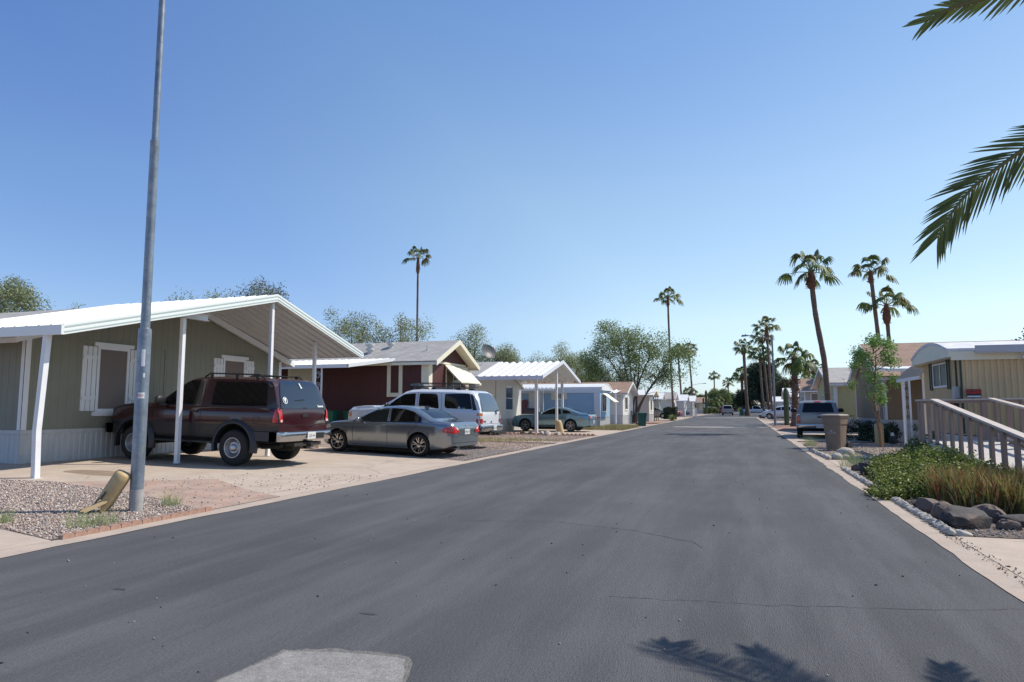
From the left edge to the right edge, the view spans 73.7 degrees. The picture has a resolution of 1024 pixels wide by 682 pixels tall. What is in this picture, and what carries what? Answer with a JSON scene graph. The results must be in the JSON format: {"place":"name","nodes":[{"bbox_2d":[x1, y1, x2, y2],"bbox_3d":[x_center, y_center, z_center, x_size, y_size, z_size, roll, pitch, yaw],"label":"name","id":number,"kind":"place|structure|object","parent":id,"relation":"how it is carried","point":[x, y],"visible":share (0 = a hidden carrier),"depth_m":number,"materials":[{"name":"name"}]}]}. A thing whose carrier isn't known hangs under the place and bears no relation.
{"place":"outdoors","nodes":[
{"label":"outdoors","id":0,"kind":"place"},
{"bbox_2d":[0,529,50,550],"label":"driveway","id":1,"kind":"structure","parent":0,"point":[9,540],"depth_m":7.12,"materials":[{"name":"concrete"}]},
{"bbox_2d":[0,479,195,539],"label":"gravel ground","id":2,"kind":"structure","parent":0,"point":[65,512],"depth_m":8.89,"materials":[{"name":"grey gravel"}]},
{"bbox_2d":[53,507,123,528],"bbox_3d":[-4.901,2.061,8.012,0.792,0.212,0.729,1,-6,-8],"label":"grass tuft","id":3,"kind":"object","parent":2,"relation":"on","point":[96,519],"visible":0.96,"depth_m":7.97,"materials":[{"name":"green plant"}]},
{"bbox_2d":[80,469,129,513],"bbox_3d":[-5.316,1.971,8.931,0.558,0.565,0.278,3,-6,-30],"label":"broken bollard","id":4,"kind":"object","parent":2,"relation":"on","point":[112,490],"visible":0.98,"depth_m":8.89,"materials":[{"name":"yellow"}]},
{"bbox_2d":[128,0,165,511],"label":"steel pole","id":5,"kind":"object","parent":2,"relation":"on","point":[137,473],"visible":0.93,"depth_m":9.26,"materials":[{"name":"grey metal"}]},
{"bbox_2d":[150,490,189,506],"bbox_3d":[-4.705,2.172,9.497,0.736,0.254,0.692,-2,-6,18],"label":"grass tuft","id":6,"kind":"object","parent":2,"relation":"on","point":[169,500],"visible":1,"depth_m":9.55,"materials":[{"name":"green plant"}]},
{"bbox_2d":[63,479,278,508],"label":"brick paving","id":7,"kind":"structure","parent":0,"point":[213,498],"depth_m":10.96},
{"bbox_2d":[0,446,461,496],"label":"driveway","id":8,"kind":"structure","parent":0,"point":[319,462],"depth_m":14.52,"materials":[{"name":"concrete"}]},
{"bbox_2d":[64,470,130,475],"bbox_3d":[-8.051,2.554,13.262,1.501,0.038,0.688,-2,-6,18],"label":"damp stain","id":9,"kind":"object","parent":8,"relation":"on","point":[100,472],"visible":0.65,"depth_m":13.27,"materials":[{"name":"concrete"}]},
{"bbox_2d":[0,294,363,478],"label":"carport","id":10,"kind":"object","parent":8,"relation":"on","point":[281,325],"visible":0.96,"depth_m":16.64,"materials":[{"name":"white metal"}]},
{"bbox_2d":[105,373,331,465],"bbox_3d":[-6.972,1.809,16.341,5.200,2.046,2.413,0,-5,19],"label":"parked suv","id":11,"kind":"object","parent":8,"relation":"on","point":[241,420],"visible":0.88,"depth_m":15.37,"materials":[{"name":"red paint"}]},
{"bbox_2d":[146,473,369,505],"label":"gravel","id":12,"kind":"structure","parent":8,"relation":"on","point":[242,484],"depth_m":11.93,"materials":[{"name":"gravel"}]},
{"bbox_2d":[319,444,532,460],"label":"gravel ground","id":13,"kind":"structure","parent":0,"point":[393,452],"depth_m":20.68,"materials":[{"name":"beige gravel"}]},
{"bbox_2d":[323,405,478,456],"bbox_3d":[-3.316,2.570,20.021,4.580,1.376,2.206,-1,-5,25],"label":"sedan","id":14,"kind":"object","parent":13,"relation":"on","point":[419,431],"visible":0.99,"depth_m":19.13,"materials":[{"name":"grey paint"}]},
{"bbox_2d":[348,382,502,434],"bbox_3d":[-3.024,2.514,23.601,5.300,2.122,2.451,0,-5,19],"label":"parked suv","id":15,"kind":"object","parent":13,"relation":"on","point":[480,409],"visible":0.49,"depth_m":22.63,"materials":[{"name":"white paint"}]},
{"bbox_2d":[2,414,1019,540],"bbox_3d":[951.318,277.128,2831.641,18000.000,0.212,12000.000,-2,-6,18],"label":"ground","id":16,"kind":"structure","parent":0,"point":[765,419],"depth_m":29.61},
{"bbox_2d":[0,274,54,312],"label":"tree","id":17,"kind":"object","parent":16,"relation":"on","point":[11,293],"visible":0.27,"depth_m":44.87,"materials":[{"name":"green plant"}]},
{"bbox_2d":[0,308,294,463],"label":"mobile home","id":18,"kind":"object","parent":16,"relation":"on","point":[91,378],"visible":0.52,"depth_m":16.22,"materials":[{"name":"green"}]},
{"bbox_2d":[79,342,136,415],"bbox_3d":[-9.726,0.943,16.641,0.070,1.750,1.660,-2,-6,18],"label":"window","id":19,"kind":"structure","parent":18,"relation":"in","point":[108,375],"depth_m":16.49,"materials":[{"name":"white paint"}]},
{"bbox_2d":[213,355,253,376],"bbox_3d":[-8.391,1.255,20.622,0.070,1.600,1.720,-2,-6,18],"label":"window","id":20,"kind":"structure","parent":18,"relation":"in","point":[229,364],"depth_m":20.59,"materials":[{"name":"white paint"}]},
{"bbox_2d":[162,286,227,300],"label":"tree","id":21,"kind":"object","parent":16,"relation":"on","point":[213,296],"visible":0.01,"depth_m":44.18,"materials":[{"name":"green plant"}]},
{"bbox_2d":[220,275,289,299],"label":"tree","id":22,"kind":"object","parent":16,"relation":"on","point":[258,291],"visible":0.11,"depth_m":46.05,"materials":[{"name":"green plant"}]},
{"bbox_2d":[327,410,339,422],"bbox_3d":[-7.442,3.364,27.856,0.670,1.080,0.776,-1,-6,14],"label":"wheeled bin","id":23,"kind":"object","parent":16,"relation":"on","point":[333,415],"visible":0.23,"depth_m":27.56,"materials":[{"name":"green plastic"}]},
{"bbox_2d":[281,358,394,394],"bbox_3d":[-9.241,2.329,28.198,8.530,3.230,2.401,-2,-6,18],"label":"porch awning","id":24,"kind":"object","parent":16,"relation":"on","point":[339,363],"visible":0.38,"depth_m":26.89,"materials":[{"name":"white metal"}]},
{"bbox_2d":[323,306,386,343],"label":"tree","id":25,"kind":"object","parent":16,"relation":"on","point":[360,334],"visible":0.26,"depth_m":58.39,"materials":[{"name":"green plant"}]},
{"bbox_2d":[281,340,480,420],"bbox_3d":[-11.400,2.393,32.518,19.904,4.302,4.772,-2,-6,18],"label":"mobile home","id":26,"kind":"object","parent":16,"relation":"on","point":[434,363],"visible":0.21,"depth_m":28.84,"materials":[{"name":"red"}]},
{"bbox_2d":[291,368,311,381],"bbox_3d":[-9.127,2.242,29.467,1.050,2.150,0.044,-2,-6,18],"label":"window","id":27,"kind":"structure","parent":26,"relation":"in","point":[306,373],"depth_m":29.49,"materials":[{"name":"beige"}]},
{"bbox_2d":[445,367,460,388],"bbox_3d":[-2.573,1.964,30.019,0.070,1.690,1.660,-2,-6,18],"label":"window","id":28,"kind":"structure","parent":26,"relation":"in","point":[450,378],"depth_m":29.77,"materials":[{"name":"beige paint"}]},
{"bbox_2d":[478,344,495,364],"bbox_3d":[-1.224,0.658,32.701,0.671,1.130,1.884,-2,-6,18],"label":"satellite dish","id":29,"kind":"object","parent":26,"relation":"attached to","point":[488,351],"visible":0.98,"depth_m":33.33,"materials":[{"name":"grey metal"}]},
{"bbox_2d":[363,313,437,342],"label":"tree","id":30,"kind":"object","parent":16,"relation":"on","point":[383,333],"visible":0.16,"depth_m":57.02,"materials":[{"name":"green plant"}]},
{"bbox_2d":[402,246,431,340],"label":"palm tree","id":31,"kind":"object","parent":16,"relation":"on","point":[425,261],"visible":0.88,"depth_m":89.67,"materials":[{"name":"green plant"}]},
{"bbox_2d":[449,322,497,361],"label":"tree","id":32,"kind":"object","parent":16,"relation":"on","point":[471,348],"visible":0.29,"depth_m":64.41,"materials":[{"name":"green plant"}]},
{"bbox_2d":[468,362,524,433],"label":"mobile home","id":33,"kind":"object","parent":16,"relation":"on","point":[506,394],"visible":0.09,"depth_m":40.12,"materials":[{"name":"white"}]},
{"bbox_2d":[505,385,513,410],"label":"window","id":34,"kind":"structure","parent":33,"relation":"in","point":[508,389],"depth_m":40.89,"materials":[{"name":"blue glass"}]},
{"bbox_2d":[491,338,527,382],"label":"tree","id":35,"kind":"object","parent":16,"relation":"on","point":[505,354],"visible":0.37,"depth_m":64.29,"materials":[{"name":"green plant"}]},
{"bbox_2d":[478,437,564,441],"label":"grass","id":36,"kind":"structure","parent":16,"relation":"on","point":[481,439],"depth_m":27.76,"materials":[{"name":"green plant"}]},
{"bbox_2d":[543,341,588,382],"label":"tree","id":37,"kind":"object","parent":16,"relation":"on","point":[572,363],"visible":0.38,"depth_m":76.65,"materials":[{"name":"green plant"}]},
{"bbox_2d":[521,384,617,426],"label":"mobile home","id":38,"kind":"object","parent":16,"relation":"on","point":[592,398],"visible":0.21,"depth_m":46.33,"materials":[{"name":"blue"}]},
{"bbox_2d":[529,393,541,411],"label":"window","id":39,"kind":"structure","parent":38,"relation":"in","point":[531,395],"depth_m":46.98,"materials":[{"name":"grey"}]},
{"bbox_2d":[522,382,638,423],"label":"mobile home","id":40,"kind":"object","parent":16,"relation":"on","point":[622,394],"visible":0.12,"depth_m":56.94,"materials":[{"name":"white metal"}]},
{"bbox_2d":[574,361,615,381],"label":"tree","id":41,"kind":"object","parent":16,"relation":"on","point":[604,369],"visible":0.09,"depth_m":80.45,"materials":[{"name":"green plant"}]},
{"bbox_2d":[582,423,638,429],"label":"grass","id":42,"kind":"structure","parent":16,"relation":"on","point":[618,426],"depth_m":43.35,"materials":[{"name":"green plant"}]},
{"bbox_2d":[574,319,699,422],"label":"tree","id":43,"kind":"object","parent":16,"relation":"on","point":[635,345],"visible":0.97,"depth_m":62.22,"materials":[{"name":"green plant"}]},
{"bbox_2d":[633,390,658,421],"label":"mobile home","id":44,"kind":"object","parent":16,"relation":"on","point":[648,406],"visible":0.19,"depth_m":67.33,"materials":[{"name":"white"}]},
{"bbox_2d":[658,392,678,409],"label":"mobile home","id":45,"kind":"object","parent":16,"relation":"on","point":[667,402],"visible":0.02,"depth_m":98.81,"materials":[{"name":"white"}]},
{"bbox_2d":[653,286,684,406],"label":"palm tree","id":46,"kind":"object","parent":16,"relation":"on","point":[667,296],"visible":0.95,"depth_m":98.35,"materials":[{"name":"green plant"}]},
{"bbox_2d":[663,406,677,418],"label":"hedge","id":47,"kind":"object","parent":16,"relation":"on","point":[669,411],"visible":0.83,"depth_m":80.78,"materials":[{"name":"green plant"}]},
{"bbox_2d":[676,395,689,415],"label":"mobile home","id":48,"kind":"object","parent":16,"relation":"on","point":[682,401],"visible":0.19,"depth_m":108.81,"materials":[{"name":"white"}]},
{"bbox_2d":[687,396,696,415],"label":"mobile home","id":49,"kind":"object","parent":16,"relation":"on","point":[692,399],"visible":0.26,"depth_m":119.84,"materials":[{"name":"beige"}]},
{"bbox_2d":[704,387,732,406],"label":"tree","id":50,"kind":"object","parent":16,"relation":"on","point":[725,393],"visible":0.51,"depth_m":185.64,"materials":[{"name":"green plant"}]},
{"bbox_2d":[729,366,748,413],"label":"palm tree","id":51,"kind":"object","parent":16,"relation":"on","point":[737,377],"visible":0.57,"depth_m":143.55,"materials":[{"name":"green plant"}]},
{"bbox_2d":[733,389,759,408],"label":"tree","id":52,"kind":"object","parent":16,"relation":"on","point":[739,400],"visible":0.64,"depth_m":136.25,"materials":[{"name":"green plant"}]},
{"bbox_2d":[747,344,771,411],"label":"palm tree","id":53,"kind":"object","parent":16,"relation":"on","point":[758,349],"visible":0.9,"depth_m":105.01,"materials":[{"name":"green plant"}]},
{"bbox_2d":[742,361,781,408],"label":"tree","id":54,"kind":"object","parent":16,"relation":"on","point":[753,381],"visible":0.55,"depth_m":130.48,"materials":[{"name":"green plant"}]},
{"bbox_2d":[750,316,781,418],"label":"palm tree","id":55,"kind":"object","parent":16,"relation":"on","point":[765,324],"visible":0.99,"depth_m":85.08,"materials":[{"name":"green plant"}]},
{"bbox_2d":[761,406,790,418],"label":"minivan","id":56,"kind":"object","parent":16,"relation":"on","point":[779,412],"visible":0.42,"depth_m":84.04,"materials":[{"name":"white paint"}]},
{"bbox_2d":[772,377,791,396],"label":"tree","id":57,"kind":"object","parent":16,"relation":"on","point":[783,382],"visible":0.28,"depth_m":116.00,"materials":[{"name":"green plant"}]},
{"bbox_2d":[783,387,788,424],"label":"saguaro","id":58,"kind":"object","parent":16,"relation":"on","point":[786,405],"visible":0.95,"depth_m":53.57,"materials":[{"name":"green plant"}]},
{"bbox_2d":[773,341,817,426],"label":"palm tree","id":59,"kind":"object","parent":16,"relation":"on","point":[795,366],"visible":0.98,"depth_m":50.27,"materials":[{"name":"green plant"}]},
{"bbox_2d":[798,379,817,401],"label":"mobile home","id":60,"kind":"object","parent":16,"relation":"on","point":[807,392],"visible":0.06,"depth_m":57.20,"materials":[{"name":"beige"}]},
{"bbox_2d":[812,367,857,432],"bbox_3d":[26.377,3.384,39.807,15.504,3.922,9.112,-2,-6,18],"label":"mobile home","id":61,"kind":"object","parent":16,"relation":"on","point":[843,397],"visible":0.09,"depth_m":38.09,"materials":[{"name":"yellow"}]},
{"bbox_2d":[846,418,874,440],"bbox_3d":[14.849,3.857,29.171,1.513,1.146,1.814,5,-7,-41],"label":"shrub","id":62,"kind":"object","parent":16,"relation":"on","point":[866,427],"visible":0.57,"depth_m":29.01,"materials":[{"name":"green plant"}]},
{"bbox_2d":[847,254,898,339],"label":"palm tree","id":63,"kind":"object","parent":16,"relation":"on","point":[857,270],"visible":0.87,"depth_m":58.68,"materials":[{"name":"green plant"}]},
{"bbox_2d":[860,421,902,442],"bbox_3d":[14.948,3.699,27.476,1.245,1.044,1.709,0,-6,-4],"label":"shrub","id":64,"kind":"object","parent":16,"relation":"on","point":[893,427],"visible":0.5,"depth_m":27.13,"materials":[{"name":"green plant"}]},
{"bbox_2d":[855,285,917,342],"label":"palm tree","id":65,"kind":"object","parent":16,"relation":"on","point":[887,310],"visible":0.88,"depth_m":58.95,"materials":[{"name":"green plant"}]},
{"bbox_2d":[847,340,1022,441],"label":"mobile home","id":66,"kind":"object","parent":16,"relation":"on","point":[891,411],"visible":0.22,"depth_m":28.76,"materials":[{"name":"brown"}]},
{"bbox_2d":[911,340,1023,439],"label":"trailer home","id":67,"kind":"object","parent":16,"relation":"on","point":[989,369],"visible":0.59,"depth_m":16.13,"materials":[{"name":"beige metal"}]},
{"bbox_2d":[932,362,946,387],"bbox_3d":[11.273,0.907,17.975,0.040,0.640,1.350,-2,-6,18],"label":"window","id":68,"kind":"structure","parent":67,"relation":"in","point":[938,370],"depth_m":17.99,"materials":[{"name":"grey glass"}]},
{"bbox_2d":[966,389,981,397],"bbox_3d":[10.850,1.230,16.034,0.327,0.200,0.010,-2,-6,18],"label":"window sign","id":69,"kind":"object","parent":67,"relation":"attached to","point":[973,393],"visible":1,"depth_m":16.03,"materials":[{"name":"red plastic"}]},
{"bbox_2d":[915,398,1023,474],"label":"wheelchair ramp","id":70,"kind":"structure","parent":16,"relation":"on","point":[1006,447],"depth_m":13.45,"materials":[{"name":"white wood"}]},
{"bbox_2d":[0,412,1023,681],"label":"road","id":71,"kind":"structure","parent":0,"point":[234,590],"depth_m":5.49,"materials":[{"name":"grey asphalt"}]},
{"bbox_2d":[217,651,405,681],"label":"road patch","id":72,"kind":"object","parent":71,"relation":"on","point":[301,666],"visible":1,"depth_m":3.65,"materials":[{"name":"grey asphalt"}]},
{"bbox_2d":[214,648,412,681],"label":"road patch seam","id":73,"kind":"object","parent":71,"relation":"on","point":[407,664],"visible":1,"depth_m":3.86,"materials":[{"name":"grey asphalt"}]},
{"bbox_2d":[0,417,691,557],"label":"kerb strip","id":74,"kind":"object","parent":71,"relation":"on","point":[24,549],"visible":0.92,"depth_m":9.40,"materials":[{"name":"concrete"}]},
{"bbox_2d":[0,456,960,675],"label":"road grit","id":75,"kind":"object","parent":71,"relation":"on","point":[664,649],"visible":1,"depth_m":6.18,"materials":[{"name":"gravel"}]},
{"bbox_2d":[732,338,753,415],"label":"palm tree","id":76,"kind":"object","parent":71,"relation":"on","point":[742,349],"visible":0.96,"depth_m":114.22,"materials":[{"name":"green plant"}]},
{"bbox_2d":[749,329,773,409],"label":"palm tree","id":77,"kind":"object","parent":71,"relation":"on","point":[759,340],"visible":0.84,"depth_m":105.90,"materials":[{"name":"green plant"}]},
{"bbox_2d":[756,417,1023,601],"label":"kerb strip","id":78,"kind":"object","parent":71,"relation":"on","point":[1010,583],"visible":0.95,"depth_m":7.03,"materials":[{"name":"concrete"}]},
{"bbox_2d":[940,532,1023,584],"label":"gravel","id":79,"kind":"structure","parent":78,"relation":"on","point":[984,557],"depth_m":6.38,"materials":[{"name":"gravel"}]},
{"bbox_2d":[0,0,1023,394],"label":"sky","id":80,"kind":"structure","parent":0,"point":[560,166],"materials":[{"name":"blue"}]},
{"bbox_2d":[462,434,594,449],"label":"gravel","id":81,"kind":"structure","parent":0,"point":[522,435],"depth_m":28.54,"materials":[{"name":"beige gravel"}]},
{"bbox_2d":[479,429,617,435],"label":"driveway","id":82,"kind":"structure","parent":0,"point":[595,432],"depth_m":39.26,"materials":[{"name":"concrete"}]},
{"bbox_2d":[475,360,580,432],"bbox_3d":[1.007,3.119,38.588,3.960,3.987,8.460,-2,-6,18],"label":"carport","id":83,"kind":"object","parent":82,"relation":"on","point":[555,372],"visible":0.99,"depth_m":37.16,"materials":[{"name":"white metal"}]},
{"bbox_2d":[512,407,596,431],"bbox_3d":[2.465,4.558,39.987,4.765,1.391,2.246,-2,-6,20],"label":"coupe","id":84,"kind":"object","parent":82,"relation":"on","point":[571,419],"visible":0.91,"depth_m":39.15,"materials":[{"name":"blue paint"}]},
{"bbox_2d":[771,425,796,430],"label":"gravel ground","id":85,"kind":"structure","parent":0,"point":[783,427],"depth_m":47.58,"materials":[{"name":"beige gravel"}]},
{"bbox_2d":[741,334,776,425],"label":"street lamp","id":86,"kind":"object","parent":85,"relation":"on","point":[774,398],"visible":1,"depth_m":52.44,"materials":[{"name":"grey metal"}]},
{"bbox_2d":[781,431,903,442],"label":"driveway","id":87,"kind":"structure","parent":0,"point":[816,435],"depth_m":32.89,"materials":[{"name":"concrete"}]},
{"bbox_2d":[775,249,842,400],"bbox_3d":[16.572,-0.023,38.128,3.379,10.305,2.936,-6,-8,45],"label":"palm tree","id":88,"kind":"object","parent":87,"relation":"on","point":[812,283],"visible":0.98,"depth_m":38.02,"materials":[{"name":"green plant"}]},
{"bbox_2d":[791,400,843,437],"bbox_3d":[14.778,3.752,32.981,2.444,1.766,5.595,-2,-6,22],"label":"pickup truck","id":89,"kind":"object","parent":87,"relation":"on","point":[808,416],"visible":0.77,"depth_m":32.23,"materials":[{"name":"silver metal"}]},
{"bbox_2d":[803,442,916,459],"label":"gravel ground","id":90,"kind":"structure","parent":0,"point":[860,450],"depth_m":22.66,"materials":[{"name":"beige gravel"}]},
{"bbox_2d":[820,414,851,449],"bbox_3d":[10.566,2.967,22.262,0.776,1.170,0.670,5,-7,-39],"label":"wheeled bin","id":91,"kind":"object","parent":90,"relation":"on","point":[835,426],"visible":0.99,"depth_m":22.05,"materials":[{"name":"brown plastic"}]},
{"bbox_2d":[828,449,874,466],"bbox_3d":[8.058,2.734,16.127,1.256,0.465,1.370,5,-7,-42],"label":"grass tuft","id":92,"kind":"object","parent":90,"relation":"on","point":[852,461],"visible":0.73,"depth_m":16.12,"materials":[{"name":"green plant"}]},
{"bbox_2d":[843,332,905,446],"bbox_3d":[12.950,1.686,24.034,1.862,4.109,2.085,3,-6,-26],"label":"young tree","id":93,"kind":"object","parent":90,"relation":"on","point":[873,341],"visible":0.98,"depth_m":24.11,"materials":[{"name":"green plant"}]},
{"bbox_2d":[876,366,912,444],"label":"porch roof","id":94,"kind":"structure","parent":90,"relation":"on","point":[902,369],"depth_m":25.07,"materials":[{"name":"white paint"}]},
{"bbox_2d":[896,366,926,442],"bbox_3d":[12.610,2.025,21.098,0.666,2.800,3.040,-2,-6,18],"label":"awning","id":95,"kind":"object","parent":90,"relation":"on","point":[910,373],"visible":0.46,"depth_m":21.43,"materials":[{"name":"beige metal"}]},
{"bbox_2d":[850,469,1023,538],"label":"garden soil","id":96,"kind":"structure","parent":0,"point":[1010,535],"depth_m":7.68,"materials":[{"name":"grey gravel"}]},
{"bbox_2d":[915,497,938,512],"bbox_3d":[5.585,2.202,9.141,0.319,0.208,0.378,-2,-6,18],"label":"boulder","id":97,"kind":"object","parent":96,"relation":"on","point":[923,504],"visible":0.54,"depth_m":9.07,"materials":[{"name":"grey stone"}]},
{"bbox_2d":[860,442,1017,500],"bbox_3d":[7.380,2.385,12.557,2.350,0.983,5.936,-2,-6,18],"label":"shrub","id":98,"kind":"object","parent":96,"relation":"on","point":[895,474],"visible":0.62,"depth_m":11.54,"materials":[{"name":"green plant"}]},
{"bbox_2d":[930,501,951,518],"bbox_3d":[5.443,2.139,8.633,0.266,0.233,0.306,0,-6,-4],"label":"boulder","id":99,"kind":"object","parent":96,"relation":"on","point":[938,508],"visible":0.41,"depth_m":8.58,"materials":[{"name":"grey stone"}]},
{"bbox_2d":[939,505,991,529],"bbox_3d":[5.282,2.066,8.008,0.530,0.260,0.406,2,-6,-17],"label":"boulder","id":100,"kind":"object","parent":96,"relation":"on","point":[958,517],"visible":0.81,"depth_m":7.88,"materials":[{"name":"grey stone"}]},
{"bbox_2d":[911,460,1023,514],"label":"reed clump","id":101,"kind":"object","parent":96,"relation":"on","point":[997,488],"visible":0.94,"depth_m":9.31,"materials":[{"name":"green plant"}]},
{"bbox_2d":[973,504,1006,522],"bbox_3d":[5.845,2.120,8.415,0.439,0.228,0.378,-2,-6,18],"label":"boulder","id":102,"kind":"object","parent":96,"relation":"on","point":[993,512],"visible":0.41,"depth_m":8.28,"materials":[{"name":"grey stone"}]},
{"bbox_2d":[996,519,1021,530],"bbox_3d":[5.682,2.106,7.818,0.255,0.133,0.186,-2,-6,18],"label":"boulder","id":103,"kind":"object","parent":96,"relation":"on","point":[1007,524],"visible":0.83,"depth_m":7.76,"materials":[{"name":"grey stone"}]},
{"bbox_2d":[998,514,1023,526],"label":"boulder","id":104,"kind":"object","parent":96,"relation":"on","point":[1019,518],"visible":0.54,"depth_m":8.05,"materials":[{"name":"grey stone"}]},
{"bbox_2d":[949,526,1023,538],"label":"gravel","id":105,"kind":"structure","parent":0,"point":[989,530],"depth_m":7.57,"materials":[{"name":"grey gravel"}]},
{"bbox_2d":[954,536,1023,578],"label":"driveway","id":106,"kind":"structure","parent":0,"point":[1009,552],"depth_m":6.72,"materials":[{"name":"concrete"}]},
{"bbox_2d":[903,0,1023,267],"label":"date palm","id":107,"kind":"object","parent":106,"relation":"on","point":[951,221],"visible":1,"depth_m":4.87,"materials":[{"name":"green plant"}]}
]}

